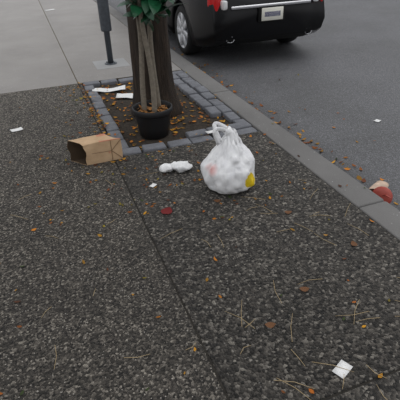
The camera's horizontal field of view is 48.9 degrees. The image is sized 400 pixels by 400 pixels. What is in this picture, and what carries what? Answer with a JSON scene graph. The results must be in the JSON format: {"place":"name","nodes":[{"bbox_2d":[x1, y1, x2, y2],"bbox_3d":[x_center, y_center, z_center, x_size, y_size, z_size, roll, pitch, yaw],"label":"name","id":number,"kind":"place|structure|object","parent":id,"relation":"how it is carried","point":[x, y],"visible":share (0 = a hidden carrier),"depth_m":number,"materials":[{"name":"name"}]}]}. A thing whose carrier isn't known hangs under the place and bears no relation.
{"place":"outdoors","nodes":[
{"label":"outdoors","id":0,"kind":"place"},
{"bbox_2d":[0,0,399,399],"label":"sidewalk","id":1,"kind":"structure","parent":0,"point":[48,58],"depth_m":2.29,"materials":[{"name":"concrete"}]},
{"bbox_2d":[10,127,22,131],"bbox_3d":[-1.628,-0.626,3.906,0.100,0.006,0.070,-22,37,-29],"label":"paper scrap","id":2,"kind":"object","parent":1,"relation":"on","point":[17,129],"visible":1,"depth_m":3.91,"materials":[{"name":"white paper"}]},
{"bbox_2d":[67,134,122,164],"bbox_3d":[-0.793,-0.382,3.321,0.384,0.172,0.147,-13,34,-17],"label":"paper bag","id":3,"kind":"object","parent":1,"relation":"on","point":[94,149],"visible":1,"depth_m":3.29,"materials":[{"name":"brown paper"}]},
{"bbox_2d":[93,0,129,69],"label":"post","id":4,"kind":"object","parent":1,"relation":"on","point":[105,22],"visible":1,"depth_m":5.54,"materials":[{"name":"metal"}]},
{"bbox_2d":[95,79,232,152],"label":"tree pit soil","id":5,"kind":"structure","parent":1,"relation":"on","point":[128,129],"depth_m":4.11,"materials":[{"name":"brown soil"}]},
{"bbox_2d":[92,85,124,91],"bbox_3d":[-1.004,-1.224,4.856,0.360,0.028,0.130,-6,32,-6],"label":"paper scrap","id":6,"kind":"object","parent":5,"relation":"on","point":[122,87],"visible":1,"depth_m":4.86,"materials":[{"name":"white paper"}]},
{"bbox_2d":[116,93,132,97],"bbox_3d":[-0.673,-1.113,4.657,0.420,0.034,0.140,-3,32,-1],"label":"paper scrap","id":7,"kind":"object","parent":5,"relation":"on","point":[125,95],"visible":0.46,"depth_m":4.65,"materials":[{"name":"white paper"}]},
{"bbox_2d":[117,0,186,138],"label":"potted plant","id":8,"kind":"object","parent":5,"relation":"on","point":[152,115],"visible":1,"depth_m":3.54,"materials":[{"name":"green plant"}]},
{"bbox_2d":[125,0,182,118],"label":"street tree","id":9,"kind":"object","parent":5,"relation":"on","point":[163,64],"visible":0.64,"depth_m":3.94,"materials":[{"name":"brown plant"}]},
{"bbox_2d":[83,70,257,155],"bbox_3d":[-0.424,-0.925,4.430,1.218,0.130,2.082,-13,34,-17],"label":"brick border","id":10,"kind":"object","parent":1,"relation":"on","point":[205,99],"visible":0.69,"depth_m":4.17,"materials":[{"name":"stone"}]},
{"bbox_2d":[159,161,192,172],"bbox_3d":[-0.174,-0.243,3.160,0.240,0.072,0.124,-7,32,-8],"label":"crumpled tissue","id":11,"kind":"object","parent":1,"relation":"on","point":[181,166],"visible":1,"depth_m":3.13,"materials":[{"name":"paper"}]},
{"bbox_2d":[13,172,399,399],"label":"pine needles","id":12,"kind":"object","parent":1,"relation":"on","point":[254,319],"visible":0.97,"depth_m":1.95,"materials":[{"name":"beige plant"}]},
{"bbox_2d":[201,121,254,193],"bbox_3d":[0.185,-0.283,2.834,0.364,0.461,0.320,-7,32,-8],"label":"plastic bag","id":13,"kind":"object","parent":1,"relation":"on","point":[228,164],"visible":1,"depth_m":2.77,"materials":[{"name":"white plastic"}]},
{"bbox_2d":[332,359,352,378],"bbox_3d":[0.559,0.664,1.728,0.050,0.002,0.075,26,42,37],"label":"paper scrap","id":14,"kind":"object","parent":1,"relation":"on","point":[341,372],"visible":1,"depth_m":1.73,"materials":[{"name":"white paper"}]},
{"bbox_2d":[108,0,399,210],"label":"road","id":15,"kind":"structure","parent":0,"point":[343,61],"depth_m":5.30,"materials":[{"name":"grey asphalt"}]},
{"bbox_2d":[0,47,398,395],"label":"fallen leaves","id":16,"kind":"object","parent":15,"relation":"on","point":[167,210],"visible":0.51,"depth_m":3.33,"materials":[{"name":"orange plant"}]},
{"bbox_2d":[166,0,324,53],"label":"parked car","id":17,"kind":"object","parent":15,"relation":"on","point":[195,26],"visible":0.81,"depth_m":5.78,"materials":[{"name":"black paint"}]},
{"bbox_2d":[94,0,399,239],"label":"curb","id":18,"kind":"structure","parent":15,"relation":"on","point":[377,208],"depth_m":3.36,"materials":[{"name":"concrete"}]},
{"bbox_2d":[369,181,392,203],"bbox_3d":[1.220,-0.046,2.999,0.161,0.137,0.330,6,33,12],"label":"crushed cup","id":19,"kind":"object","parent":15,"relation":"on","point":[381,190],"visible":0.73,"depth_m":2.95,"materials":[{"name":"paper"}]}
]}

